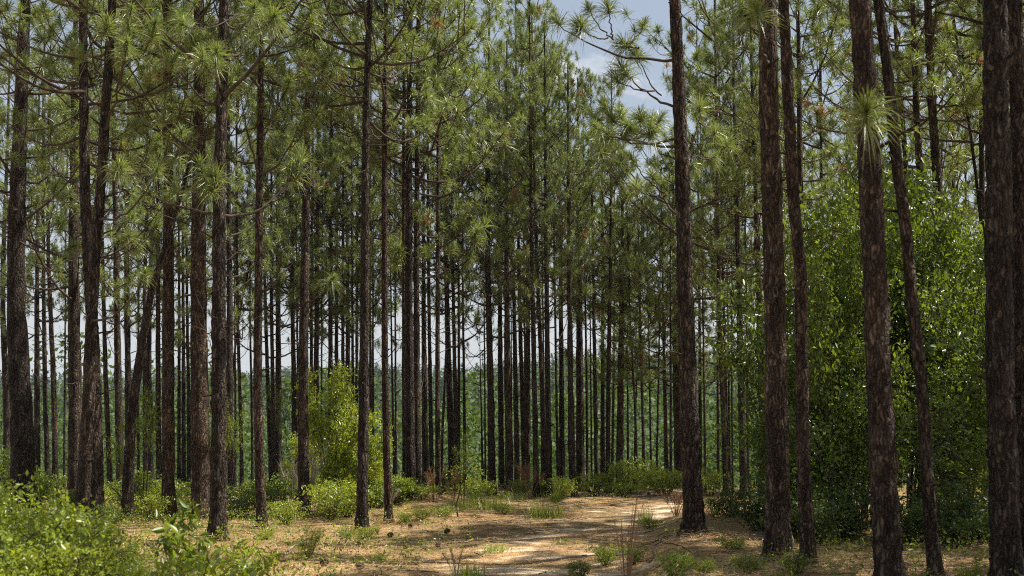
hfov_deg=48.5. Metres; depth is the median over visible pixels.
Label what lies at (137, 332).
pine tree
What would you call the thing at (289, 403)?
sapling
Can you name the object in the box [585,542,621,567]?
weed clump
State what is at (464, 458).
sapling
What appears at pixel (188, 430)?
pine tree
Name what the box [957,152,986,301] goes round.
pine tree
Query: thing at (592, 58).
sky
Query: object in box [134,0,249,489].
pine tree
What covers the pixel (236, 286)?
pine tree
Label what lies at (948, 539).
ground cover
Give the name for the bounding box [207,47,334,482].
pine tree
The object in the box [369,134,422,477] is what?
pine tree
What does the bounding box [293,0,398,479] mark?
pine tree
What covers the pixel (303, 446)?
pine tree
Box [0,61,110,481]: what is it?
pine tree
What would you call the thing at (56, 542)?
bush
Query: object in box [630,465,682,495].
shrub
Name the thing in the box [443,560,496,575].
grass tuft
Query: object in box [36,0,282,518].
pine tree
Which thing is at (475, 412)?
valley wood
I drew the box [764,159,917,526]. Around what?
broadleaf tree
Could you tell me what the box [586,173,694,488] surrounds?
pine tree
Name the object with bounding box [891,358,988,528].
broadleaf tree
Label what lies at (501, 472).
pine tree
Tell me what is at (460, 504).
grass tuft
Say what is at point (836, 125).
pine tree
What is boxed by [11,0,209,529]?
pine tree
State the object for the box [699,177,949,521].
broadleaf tree
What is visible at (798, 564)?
shrub
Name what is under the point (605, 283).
pine tree
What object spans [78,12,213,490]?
pine tree
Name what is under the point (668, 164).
pine tree
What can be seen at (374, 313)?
pine tree
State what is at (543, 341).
pine tree
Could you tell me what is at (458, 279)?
pine tree
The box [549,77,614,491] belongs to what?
pine tree
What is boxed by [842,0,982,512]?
pine tree
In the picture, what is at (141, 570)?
bush
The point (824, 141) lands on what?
pine tree
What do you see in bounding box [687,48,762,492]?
pine tree
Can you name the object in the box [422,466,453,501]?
dry weed
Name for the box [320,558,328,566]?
pine cone
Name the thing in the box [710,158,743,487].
pine tree
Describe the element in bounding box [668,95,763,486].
pine tree
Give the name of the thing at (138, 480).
shrub
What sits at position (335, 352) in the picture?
pine tree
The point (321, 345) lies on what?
pine tree
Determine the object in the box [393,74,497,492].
pine tree
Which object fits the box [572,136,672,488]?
pine tree
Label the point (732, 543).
weed clump
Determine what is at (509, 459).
pine tree
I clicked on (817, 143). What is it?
pine tree
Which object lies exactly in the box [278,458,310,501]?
dry weed
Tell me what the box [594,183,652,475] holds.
pine tree
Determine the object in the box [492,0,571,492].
pine tree
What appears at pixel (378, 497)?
shrub
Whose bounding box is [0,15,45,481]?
pine tree
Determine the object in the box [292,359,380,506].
sapling
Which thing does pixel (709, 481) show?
shrub
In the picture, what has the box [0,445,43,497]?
shrub
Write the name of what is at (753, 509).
shrub
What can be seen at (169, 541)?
seedling
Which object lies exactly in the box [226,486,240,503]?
shrub
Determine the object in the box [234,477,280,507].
shrub
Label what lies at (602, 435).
pine tree
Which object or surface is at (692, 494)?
pine tree
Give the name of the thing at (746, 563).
shrub
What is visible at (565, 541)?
grass tuft
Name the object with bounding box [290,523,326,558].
dog fennel
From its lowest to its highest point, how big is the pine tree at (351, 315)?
17.609 m
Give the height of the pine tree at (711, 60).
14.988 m
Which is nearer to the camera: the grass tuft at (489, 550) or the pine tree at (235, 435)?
the grass tuft at (489, 550)
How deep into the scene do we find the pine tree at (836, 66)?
26.88 m
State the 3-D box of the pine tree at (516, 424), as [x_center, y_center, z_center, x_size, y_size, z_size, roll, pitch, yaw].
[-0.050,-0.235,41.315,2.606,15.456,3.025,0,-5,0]
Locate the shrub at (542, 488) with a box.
[528,479,556,493]
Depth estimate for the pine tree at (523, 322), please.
40.79 m
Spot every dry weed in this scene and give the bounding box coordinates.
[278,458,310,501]
[381,484,398,499]
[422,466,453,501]
[441,547,464,575]
[445,467,463,501]
[494,482,516,496]
[514,461,545,498]
[614,489,644,575]
[658,488,682,516]
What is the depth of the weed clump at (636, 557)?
14.86 m
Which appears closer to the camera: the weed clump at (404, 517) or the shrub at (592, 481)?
the weed clump at (404, 517)
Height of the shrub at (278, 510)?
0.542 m
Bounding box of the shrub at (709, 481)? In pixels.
[701,467,734,495]
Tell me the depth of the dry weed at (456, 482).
26.63 m
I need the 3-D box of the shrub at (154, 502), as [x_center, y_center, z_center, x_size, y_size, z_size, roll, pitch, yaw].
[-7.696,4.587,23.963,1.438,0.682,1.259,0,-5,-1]
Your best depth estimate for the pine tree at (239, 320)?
38.44 m
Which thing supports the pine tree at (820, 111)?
on the ground at (464, 517)
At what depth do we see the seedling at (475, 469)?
23.92 m
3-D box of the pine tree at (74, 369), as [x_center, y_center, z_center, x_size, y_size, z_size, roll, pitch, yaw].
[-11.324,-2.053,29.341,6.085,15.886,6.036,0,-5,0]
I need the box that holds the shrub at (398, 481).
[376,476,420,502]
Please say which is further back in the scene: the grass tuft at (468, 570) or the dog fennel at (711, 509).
the dog fennel at (711, 509)
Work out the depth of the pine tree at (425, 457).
41.87 m
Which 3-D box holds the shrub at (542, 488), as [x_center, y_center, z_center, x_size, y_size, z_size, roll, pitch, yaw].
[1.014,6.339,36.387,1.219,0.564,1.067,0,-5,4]
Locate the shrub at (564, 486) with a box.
[541,474,580,498]
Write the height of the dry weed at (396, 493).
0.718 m
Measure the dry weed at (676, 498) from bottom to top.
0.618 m
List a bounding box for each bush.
[0,470,130,575]
[0,475,146,575]
[0,530,102,575]
[2,511,151,575]
[75,546,151,575]
[116,558,166,575]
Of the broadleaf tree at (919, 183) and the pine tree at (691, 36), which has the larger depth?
the pine tree at (691, 36)
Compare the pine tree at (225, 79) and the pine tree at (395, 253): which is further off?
the pine tree at (395, 253)
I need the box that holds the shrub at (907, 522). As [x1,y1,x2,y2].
[898,493,946,543]
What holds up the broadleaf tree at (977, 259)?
on the ground at (464, 517)
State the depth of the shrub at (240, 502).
24.95 m
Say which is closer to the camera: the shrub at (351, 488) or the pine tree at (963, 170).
the shrub at (351, 488)
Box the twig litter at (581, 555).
[110,493,988,575]
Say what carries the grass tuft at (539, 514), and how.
on the ground at (464, 517)
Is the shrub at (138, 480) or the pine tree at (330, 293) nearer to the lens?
the shrub at (138, 480)
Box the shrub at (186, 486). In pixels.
[177,478,231,496]
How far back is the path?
17.47 m
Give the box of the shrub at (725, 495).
[705,482,754,517]
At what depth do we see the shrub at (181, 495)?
25.04 m
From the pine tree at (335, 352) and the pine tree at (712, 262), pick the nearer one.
the pine tree at (712, 262)
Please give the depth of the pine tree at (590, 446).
42.31 m
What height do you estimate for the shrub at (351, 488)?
0.924 m
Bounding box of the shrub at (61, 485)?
[37,469,66,498]
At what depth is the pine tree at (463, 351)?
40.96 m
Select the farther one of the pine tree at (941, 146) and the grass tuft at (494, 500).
the pine tree at (941, 146)
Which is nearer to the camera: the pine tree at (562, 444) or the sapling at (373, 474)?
the sapling at (373, 474)
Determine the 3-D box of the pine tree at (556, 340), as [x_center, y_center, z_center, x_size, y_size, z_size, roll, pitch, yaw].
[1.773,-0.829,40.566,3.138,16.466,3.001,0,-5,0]
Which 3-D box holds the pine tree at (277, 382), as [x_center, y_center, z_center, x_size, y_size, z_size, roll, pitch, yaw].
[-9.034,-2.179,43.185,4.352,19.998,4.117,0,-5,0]
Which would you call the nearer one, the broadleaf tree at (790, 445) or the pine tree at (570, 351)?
the broadleaf tree at (790, 445)
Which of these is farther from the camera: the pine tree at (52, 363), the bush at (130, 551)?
the pine tree at (52, 363)
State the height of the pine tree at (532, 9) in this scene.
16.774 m
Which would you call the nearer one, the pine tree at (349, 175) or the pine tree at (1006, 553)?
the pine tree at (1006, 553)
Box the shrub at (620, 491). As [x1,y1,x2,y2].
[602,481,642,496]
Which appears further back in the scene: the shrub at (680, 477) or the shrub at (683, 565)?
the shrub at (680, 477)
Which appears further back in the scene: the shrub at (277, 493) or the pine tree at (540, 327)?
the pine tree at (540, 327)
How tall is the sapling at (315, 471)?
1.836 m
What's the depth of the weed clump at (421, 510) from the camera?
22.95 m
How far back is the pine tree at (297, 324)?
43.19 m
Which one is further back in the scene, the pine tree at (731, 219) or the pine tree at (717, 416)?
the pine tree at (717, 416)
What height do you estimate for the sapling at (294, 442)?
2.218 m
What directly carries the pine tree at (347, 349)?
on the ground at (464, 517)
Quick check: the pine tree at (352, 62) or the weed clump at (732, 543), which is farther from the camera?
the pine tree at (352, 62)
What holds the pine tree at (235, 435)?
on the ground at (464, 517)
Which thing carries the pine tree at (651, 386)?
on the ground at (464, 517)
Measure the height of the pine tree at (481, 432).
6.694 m
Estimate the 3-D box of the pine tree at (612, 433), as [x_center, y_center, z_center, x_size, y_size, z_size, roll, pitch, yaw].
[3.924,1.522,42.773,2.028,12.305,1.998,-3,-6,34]
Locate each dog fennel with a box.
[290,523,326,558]
[703,493,726,517]
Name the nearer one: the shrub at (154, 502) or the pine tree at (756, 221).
the shrub at (154, 502)
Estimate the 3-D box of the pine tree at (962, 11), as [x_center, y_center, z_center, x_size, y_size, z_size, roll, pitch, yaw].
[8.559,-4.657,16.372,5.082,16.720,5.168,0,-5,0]
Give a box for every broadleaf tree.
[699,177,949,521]
[723,143,964,516]
[733,352,869,502]
[734,403,794,487]
[739,442,793,512]
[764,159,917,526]
[786,83,984,516]
[788,334,937,530]
[848,192,987,509]
[886,220,988,508]
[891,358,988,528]
[914,190,986,509]
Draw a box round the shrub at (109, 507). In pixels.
[92,501,130,526]
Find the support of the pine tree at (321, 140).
on the ground at (464, 517)
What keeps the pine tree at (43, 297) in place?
on the ground at (464, 517)
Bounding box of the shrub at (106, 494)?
[73,480,121,505]
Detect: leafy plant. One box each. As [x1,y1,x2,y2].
[126,559,197,575]
[151,542,264,575]
[212,532,286,575]
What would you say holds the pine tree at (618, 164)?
on the ground at (464, 517)
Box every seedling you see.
[147,498,221,575]
[443,452,487,516]
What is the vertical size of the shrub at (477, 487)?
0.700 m
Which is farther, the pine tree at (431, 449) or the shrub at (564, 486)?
the pine tree at (431, 449)
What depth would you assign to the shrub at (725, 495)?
19.75 m
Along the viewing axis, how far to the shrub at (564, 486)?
33.09 m
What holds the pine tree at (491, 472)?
on the ground at (464, 517)
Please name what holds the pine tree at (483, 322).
on the ground at (464, 517)
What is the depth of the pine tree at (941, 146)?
36.58 m
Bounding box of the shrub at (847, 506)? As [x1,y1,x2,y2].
[814,471,871,539]
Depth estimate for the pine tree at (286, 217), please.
38.40 m
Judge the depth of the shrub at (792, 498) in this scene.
15.98 m
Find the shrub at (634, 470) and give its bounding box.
[607,455,662,493]
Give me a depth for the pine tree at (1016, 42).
11.58 m
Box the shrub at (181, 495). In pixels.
[157,487,190,514]
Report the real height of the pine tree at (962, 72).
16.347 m
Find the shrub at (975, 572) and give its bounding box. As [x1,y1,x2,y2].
[952,566,981,575]
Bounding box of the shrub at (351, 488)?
[305,476,382,518]
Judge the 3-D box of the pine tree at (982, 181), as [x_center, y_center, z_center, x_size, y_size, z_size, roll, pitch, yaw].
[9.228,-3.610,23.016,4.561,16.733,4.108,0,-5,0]
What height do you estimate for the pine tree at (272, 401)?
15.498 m
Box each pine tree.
[0,0,151,514]
[0,0,191,506]
[0,0,250,522]
[0,4,80,477]
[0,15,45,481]
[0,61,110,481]
[4,42,94,497]
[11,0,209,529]
[13,0,206,501]
[35,96,94,486]
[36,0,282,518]
[49,26,154,492]
[66,1,190,423]
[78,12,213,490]
[83,0,325,541]
[88,0,285,520]
[104,73,177,477]
[106,53,211,484]
[110,56,181,483]
[118,106,203,523]
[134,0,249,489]
[136,53,234,487]
[138,1,327,491]
[150,93,212,486]
[179,0,354,528]
[179,14,292,494]
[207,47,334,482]
[225,156,253,488]
[230,7,327,482]
[231,149,266,487]
[233,197,263,375]
[234,46,317,483]
[241,68,339,493]
[243,0,484,532]
[244,0,373,519]
[249,52,357,438]
[250,0,412,467]
[265,0,526,480]
[265,6,377,468]
[266,70,338,436]
[279,0,449,523]
[280,4,401,475]
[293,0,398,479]
[308,115,379,483]
[309,146,340,469]
[311,0,508,489]
[311,102,380,479]
[319,2,400,462]
[319,18,395,477]
[334,0,486,498]
[346,157,401,468]
[356,0,522,494]
[358,80,419,474]
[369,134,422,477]
[374,1,491,488]
[387,0,521,484]
[391,107,455,487]
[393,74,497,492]
[413,61,495,489]
[419,49,473,489]
[426,93,493,489]
[430,32,576,494]
[435,0,549,495]
[444,0,587,481]
[451,127,515,486]
[457,317,502,489]
[458,0,604,496]
[471,41,526,489]
[473,83,534,407]
[484,18,597,487]
[484,78,539,482]
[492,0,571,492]
[500,5,585,495]
[501,140,543,460]
[509,40,574,397]
[517,56,613,496]
[522,40,602,486]
[525,43,588,482]
[542,0,749,537]
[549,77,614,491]
[552,130,663,481]
[559,74,629,488]
[561,71,656,492]
[563,50,620,488]
[566,173,613,476]
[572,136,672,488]
[579,0,855,495]
[586,148,735,486]
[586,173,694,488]
[593,191,661,484]
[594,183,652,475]
[595,174,633,485]
[597,189,700,487]
[615,129,734,487]
[619,205,661,463]
[638,168,677,488]
[639,0,752,477]
[641,153,695,489]
[653,0,810,499]
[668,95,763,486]
[674,113,726,490]
[686,16,760,485]
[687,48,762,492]
[689,0,856,266]
[690,0,820,501]
[707,0,762,484]
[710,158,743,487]
[716,0,810,560]
[724,55,836,364]
[728,73,792,417]
[739,0,885,489]
[740,0,984,510]
[777,0,818,567]
[794,0,948,284]
[813,114,857,238]
[821,0,1023,221]
[825,0,982,508]
[829,0,916,575]
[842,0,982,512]
[845,0,984,474]
[848,88,948,487]
[873,0,947,575]
[879,0,1023,500]
[899,28,978,315]
[927,91,985,482]
[935,0,1023,575]
[939,0,982,56]
[942,10,1023,307]
[947,0,1023,125]
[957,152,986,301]
[975,0,1023,552]
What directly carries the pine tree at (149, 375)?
on the ground at (464, 517)
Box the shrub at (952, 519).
[903,474,988,546]
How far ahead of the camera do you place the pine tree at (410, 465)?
26.75 m
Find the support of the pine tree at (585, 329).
on the ground at (464, 517)
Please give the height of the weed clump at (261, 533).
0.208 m
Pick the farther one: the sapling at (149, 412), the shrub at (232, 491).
the shrub at (232, 491)
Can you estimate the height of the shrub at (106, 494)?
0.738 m
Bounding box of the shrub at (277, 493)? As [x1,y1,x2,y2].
[242,472,318,514]
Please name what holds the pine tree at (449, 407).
on the ground at (464, 517)
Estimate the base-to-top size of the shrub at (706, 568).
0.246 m
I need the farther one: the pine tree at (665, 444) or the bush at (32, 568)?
the pine tree at (665, 444)
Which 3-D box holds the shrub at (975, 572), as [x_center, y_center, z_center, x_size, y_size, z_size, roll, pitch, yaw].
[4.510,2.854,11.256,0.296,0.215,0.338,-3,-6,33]
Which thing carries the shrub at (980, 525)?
on the ground at (464, 517)
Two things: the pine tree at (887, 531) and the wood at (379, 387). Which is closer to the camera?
the pine tree at (887, 531)
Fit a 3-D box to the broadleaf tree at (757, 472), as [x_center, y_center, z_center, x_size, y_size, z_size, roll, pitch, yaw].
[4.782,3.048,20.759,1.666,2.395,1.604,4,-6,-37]
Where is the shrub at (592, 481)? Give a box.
[576,471,614,495]
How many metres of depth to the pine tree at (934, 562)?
11.62 m
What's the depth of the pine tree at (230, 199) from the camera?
34.83 m
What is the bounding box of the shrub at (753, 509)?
[724,474,765,532]
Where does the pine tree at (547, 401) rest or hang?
on the ground at (464, 517)
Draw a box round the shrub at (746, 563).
[727,551,767,573]
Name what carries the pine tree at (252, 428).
on the ground at (464, 517)
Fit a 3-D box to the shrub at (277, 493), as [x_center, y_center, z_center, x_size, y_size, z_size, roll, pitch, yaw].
[-5.298,4.663,25.852,1.486,1.071,1.509,-4,-6,40]
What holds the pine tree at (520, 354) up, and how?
on the ground at (464, 517)
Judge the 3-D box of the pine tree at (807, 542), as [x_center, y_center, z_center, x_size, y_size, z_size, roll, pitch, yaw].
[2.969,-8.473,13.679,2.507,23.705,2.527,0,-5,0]
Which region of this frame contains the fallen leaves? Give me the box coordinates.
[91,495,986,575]
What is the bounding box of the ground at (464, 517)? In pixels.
[0,380,989,575]
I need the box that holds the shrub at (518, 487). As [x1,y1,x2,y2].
[503,478,533,495]
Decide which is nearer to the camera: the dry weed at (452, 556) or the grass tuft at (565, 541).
the dry weed at (452, 556)
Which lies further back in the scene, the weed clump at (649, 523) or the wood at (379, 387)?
the wood at (379, 387)
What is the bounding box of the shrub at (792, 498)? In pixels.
[743,476,833,540]
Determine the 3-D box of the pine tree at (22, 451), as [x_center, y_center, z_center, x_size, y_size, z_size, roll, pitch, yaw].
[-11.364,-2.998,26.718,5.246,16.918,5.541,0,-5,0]
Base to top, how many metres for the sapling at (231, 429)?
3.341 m
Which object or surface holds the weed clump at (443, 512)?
on the ground at (464, 517)
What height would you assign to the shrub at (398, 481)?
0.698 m
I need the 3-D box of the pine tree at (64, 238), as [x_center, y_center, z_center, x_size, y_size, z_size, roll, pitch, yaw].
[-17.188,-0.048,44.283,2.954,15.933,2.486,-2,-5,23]
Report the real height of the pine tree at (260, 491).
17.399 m
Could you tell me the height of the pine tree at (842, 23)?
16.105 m
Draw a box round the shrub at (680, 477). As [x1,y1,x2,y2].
[674,469,706,491]
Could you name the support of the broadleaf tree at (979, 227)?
on the ground at (464, 517)
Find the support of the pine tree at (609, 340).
on the ground at (464, 517)
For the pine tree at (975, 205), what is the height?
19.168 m
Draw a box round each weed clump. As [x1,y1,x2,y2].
[251,528,278,539]
[336,528,358,538]
[351,527,380,537]
[393,511,415,521]
[408,507,436,519]
[431,505,459,517]
[485,503,517,513]
[548,493,566,504]
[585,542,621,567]
[620,544,650,564]
[635,517,664,528]
[712,533,750,551]
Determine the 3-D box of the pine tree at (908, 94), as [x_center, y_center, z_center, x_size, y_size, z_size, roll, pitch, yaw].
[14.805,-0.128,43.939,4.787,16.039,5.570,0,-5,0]
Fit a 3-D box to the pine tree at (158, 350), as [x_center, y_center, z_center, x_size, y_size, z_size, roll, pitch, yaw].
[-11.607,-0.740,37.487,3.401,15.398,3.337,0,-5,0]
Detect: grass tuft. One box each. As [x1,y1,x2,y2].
[438,493,481,509]
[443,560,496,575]
[450,490,525,510]
[477,542,512,553]
[494,490,536,501]
[513,496,556,518]
[535,502,568,518]
[547,537,586,546]
[636,504,657,523]
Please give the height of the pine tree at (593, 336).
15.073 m
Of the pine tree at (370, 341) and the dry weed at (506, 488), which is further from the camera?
the pine tree at (370, 341)
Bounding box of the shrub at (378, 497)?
[355,478,398,507]
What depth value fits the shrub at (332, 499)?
23.47 m
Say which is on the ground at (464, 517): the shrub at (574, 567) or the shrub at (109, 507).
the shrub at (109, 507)
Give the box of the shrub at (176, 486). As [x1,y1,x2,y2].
[145,478,187,497]
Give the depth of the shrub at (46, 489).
26.12 m
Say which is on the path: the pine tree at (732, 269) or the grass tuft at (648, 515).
the grass tuft at (648, 515)
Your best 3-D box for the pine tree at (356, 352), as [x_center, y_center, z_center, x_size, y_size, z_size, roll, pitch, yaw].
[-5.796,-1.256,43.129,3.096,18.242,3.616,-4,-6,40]
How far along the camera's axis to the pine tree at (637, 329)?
42.90 m
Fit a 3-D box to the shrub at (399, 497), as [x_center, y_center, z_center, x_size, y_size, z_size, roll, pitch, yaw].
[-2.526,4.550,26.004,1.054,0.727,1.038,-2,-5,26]
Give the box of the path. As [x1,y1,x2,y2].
[382,487,682,575]
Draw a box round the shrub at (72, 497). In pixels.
[40,487,106,509]
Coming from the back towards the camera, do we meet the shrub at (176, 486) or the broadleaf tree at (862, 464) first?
the shrub at (176, 486)
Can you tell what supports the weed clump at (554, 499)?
on the ground at (464, 517)
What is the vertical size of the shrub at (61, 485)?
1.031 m
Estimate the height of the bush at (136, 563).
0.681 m
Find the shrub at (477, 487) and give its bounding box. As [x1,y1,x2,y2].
[454,476,501,501]
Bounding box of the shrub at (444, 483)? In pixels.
[424,470,472,492]
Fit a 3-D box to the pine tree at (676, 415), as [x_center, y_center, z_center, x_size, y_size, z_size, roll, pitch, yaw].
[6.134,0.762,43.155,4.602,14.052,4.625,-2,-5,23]
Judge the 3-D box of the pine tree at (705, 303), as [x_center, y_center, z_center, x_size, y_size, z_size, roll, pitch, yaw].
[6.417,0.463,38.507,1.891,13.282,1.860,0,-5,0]
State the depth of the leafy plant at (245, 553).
12.31 m
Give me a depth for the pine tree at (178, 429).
40.90 m
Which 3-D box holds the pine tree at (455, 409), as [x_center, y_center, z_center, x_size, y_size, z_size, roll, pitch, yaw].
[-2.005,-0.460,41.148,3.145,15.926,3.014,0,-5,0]
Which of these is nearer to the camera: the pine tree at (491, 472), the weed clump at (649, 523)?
the weed clump at (649, 523)
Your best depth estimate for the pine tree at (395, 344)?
42.33 m
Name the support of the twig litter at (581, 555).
on the ground at (464, 517)
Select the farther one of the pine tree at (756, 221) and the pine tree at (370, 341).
the pine tree at (370, 341)
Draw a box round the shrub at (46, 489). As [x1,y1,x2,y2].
[6,470,64,509]
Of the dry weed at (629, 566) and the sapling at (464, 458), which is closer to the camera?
the dry weed at (629, 566)
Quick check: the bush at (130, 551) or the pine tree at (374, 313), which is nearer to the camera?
the bush at (130, 551)
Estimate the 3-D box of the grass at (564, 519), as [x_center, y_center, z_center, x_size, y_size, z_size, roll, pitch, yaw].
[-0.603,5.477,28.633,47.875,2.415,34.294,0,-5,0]
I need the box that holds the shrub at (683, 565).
[656,547,697,575]
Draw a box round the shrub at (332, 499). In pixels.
[299,478,356,520]
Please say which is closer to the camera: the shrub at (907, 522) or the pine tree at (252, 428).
the shrub at (907, 522)
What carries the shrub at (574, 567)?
on the path
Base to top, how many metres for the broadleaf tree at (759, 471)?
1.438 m
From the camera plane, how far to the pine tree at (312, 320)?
43.06 m
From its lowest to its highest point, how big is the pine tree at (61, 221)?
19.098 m
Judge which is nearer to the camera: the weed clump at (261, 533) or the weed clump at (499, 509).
the weed clump at (261, 533)
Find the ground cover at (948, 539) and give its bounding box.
[0,478,1023,575]
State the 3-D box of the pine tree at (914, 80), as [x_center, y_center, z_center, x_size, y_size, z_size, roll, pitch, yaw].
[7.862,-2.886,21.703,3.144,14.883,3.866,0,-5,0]
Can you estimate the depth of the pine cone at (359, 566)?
14.20 m
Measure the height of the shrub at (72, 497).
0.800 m
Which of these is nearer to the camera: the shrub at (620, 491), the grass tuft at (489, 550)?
the grass tuft at (489, 550)
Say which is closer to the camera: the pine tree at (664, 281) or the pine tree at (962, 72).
the pine tree at (962, 72)
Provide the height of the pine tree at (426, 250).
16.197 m
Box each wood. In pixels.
[0,332,980,487]
[0,349,918,477]
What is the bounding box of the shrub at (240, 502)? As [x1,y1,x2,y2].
[226,484,255,517]
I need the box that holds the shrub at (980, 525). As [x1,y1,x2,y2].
[921,477,990,543]
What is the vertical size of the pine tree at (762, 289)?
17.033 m
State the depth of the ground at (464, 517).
19.38 m
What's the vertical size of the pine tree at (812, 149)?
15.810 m
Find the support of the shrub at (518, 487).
on the ground at (464, 517)
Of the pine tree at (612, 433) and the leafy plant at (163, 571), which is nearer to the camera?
the leafy plant at (163, 571)
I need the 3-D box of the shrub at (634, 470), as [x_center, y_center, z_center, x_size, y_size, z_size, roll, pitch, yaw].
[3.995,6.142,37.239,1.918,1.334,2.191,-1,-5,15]
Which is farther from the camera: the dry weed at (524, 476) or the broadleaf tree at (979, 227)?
the dry weed at (524, 476)
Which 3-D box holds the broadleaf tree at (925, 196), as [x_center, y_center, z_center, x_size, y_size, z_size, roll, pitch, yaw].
[6.610,0.321,19.308,4.224,8.120,3.362,-2,-5,20]
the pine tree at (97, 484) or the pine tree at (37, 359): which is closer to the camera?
the pine tree at (97, 484)
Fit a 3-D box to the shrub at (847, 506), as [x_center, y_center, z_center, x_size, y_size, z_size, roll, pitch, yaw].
[4.656,3.082,16.131,1.241,1.110,1.118,0,-5,-2]
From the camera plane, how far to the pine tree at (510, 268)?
41.48 m
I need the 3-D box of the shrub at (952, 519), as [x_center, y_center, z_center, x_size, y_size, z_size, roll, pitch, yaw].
[5.802,2.990,15.048,1.165,1.006,1.294,-1,-5,16]
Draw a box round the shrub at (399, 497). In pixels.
[391,472,426,501]
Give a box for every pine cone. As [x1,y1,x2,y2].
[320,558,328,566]
[356,562,363,569]
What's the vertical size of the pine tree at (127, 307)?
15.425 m
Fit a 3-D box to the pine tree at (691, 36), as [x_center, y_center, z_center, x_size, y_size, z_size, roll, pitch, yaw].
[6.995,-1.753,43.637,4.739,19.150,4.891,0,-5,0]
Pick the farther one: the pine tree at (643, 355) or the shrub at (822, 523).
the pine tree at (643, 355)
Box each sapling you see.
[104,379,161,511]
[210,388,247,493]
[262,362,313,483]
[278,426,320,502]
[285,442,331,512]
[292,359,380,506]
[347,423,393,508]
[452,433,480,501]
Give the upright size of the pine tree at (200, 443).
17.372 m
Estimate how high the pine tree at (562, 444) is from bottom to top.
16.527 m
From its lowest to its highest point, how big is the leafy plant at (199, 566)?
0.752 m
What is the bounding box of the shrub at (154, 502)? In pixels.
[112,490,178,520]
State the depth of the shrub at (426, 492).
26.13 m
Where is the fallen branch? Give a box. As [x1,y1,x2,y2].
[649,541,689,562]
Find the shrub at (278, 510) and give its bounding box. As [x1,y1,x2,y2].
[267,498,315,523]
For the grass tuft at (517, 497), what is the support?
on the ground at (464, 517)
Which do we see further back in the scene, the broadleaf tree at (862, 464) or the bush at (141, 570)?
the broadleaf tree at (862, 464)
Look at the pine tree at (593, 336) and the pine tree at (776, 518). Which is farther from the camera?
the pine tree at (593, 336)
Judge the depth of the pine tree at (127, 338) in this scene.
39.36 m
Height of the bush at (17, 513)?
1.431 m
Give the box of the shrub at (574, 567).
[563,556,594,575]
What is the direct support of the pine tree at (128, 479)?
on the ground at (464, 517)
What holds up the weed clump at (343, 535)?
on the ground at (464, 517)
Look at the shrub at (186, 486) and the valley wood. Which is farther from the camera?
the valley wood
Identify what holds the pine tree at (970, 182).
on the ground at (464, 517)
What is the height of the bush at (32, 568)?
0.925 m
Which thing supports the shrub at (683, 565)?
on the ground at (464, 517)
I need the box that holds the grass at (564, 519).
[48,488,988,575]
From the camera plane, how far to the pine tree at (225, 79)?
18.66 m
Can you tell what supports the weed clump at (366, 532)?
on the ground at (464, 517)
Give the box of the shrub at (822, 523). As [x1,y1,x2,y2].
[790,486,860,544]
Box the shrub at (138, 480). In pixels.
[104,464,161,505]
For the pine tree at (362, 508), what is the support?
on the ground at (464, 517)
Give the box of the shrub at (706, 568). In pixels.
[688,557,718,575]
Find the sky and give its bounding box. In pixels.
[0,0,1023,397]
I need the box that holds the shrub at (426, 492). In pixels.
[405,484,440,498]
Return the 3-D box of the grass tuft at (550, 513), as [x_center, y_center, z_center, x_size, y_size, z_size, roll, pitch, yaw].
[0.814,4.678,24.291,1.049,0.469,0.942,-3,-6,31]
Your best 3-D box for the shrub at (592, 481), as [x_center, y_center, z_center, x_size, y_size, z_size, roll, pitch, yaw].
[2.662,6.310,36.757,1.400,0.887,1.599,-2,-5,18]
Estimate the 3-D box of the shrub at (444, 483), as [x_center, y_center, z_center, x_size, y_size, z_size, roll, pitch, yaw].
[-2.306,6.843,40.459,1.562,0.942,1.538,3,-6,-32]
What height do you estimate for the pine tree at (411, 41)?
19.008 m
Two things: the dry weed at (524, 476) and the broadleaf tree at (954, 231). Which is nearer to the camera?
the broadleaf tree at (954, 231)
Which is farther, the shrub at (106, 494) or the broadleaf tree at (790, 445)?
the shrub at (106, 494)
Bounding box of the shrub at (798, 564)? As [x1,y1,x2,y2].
[777,548,812,575]

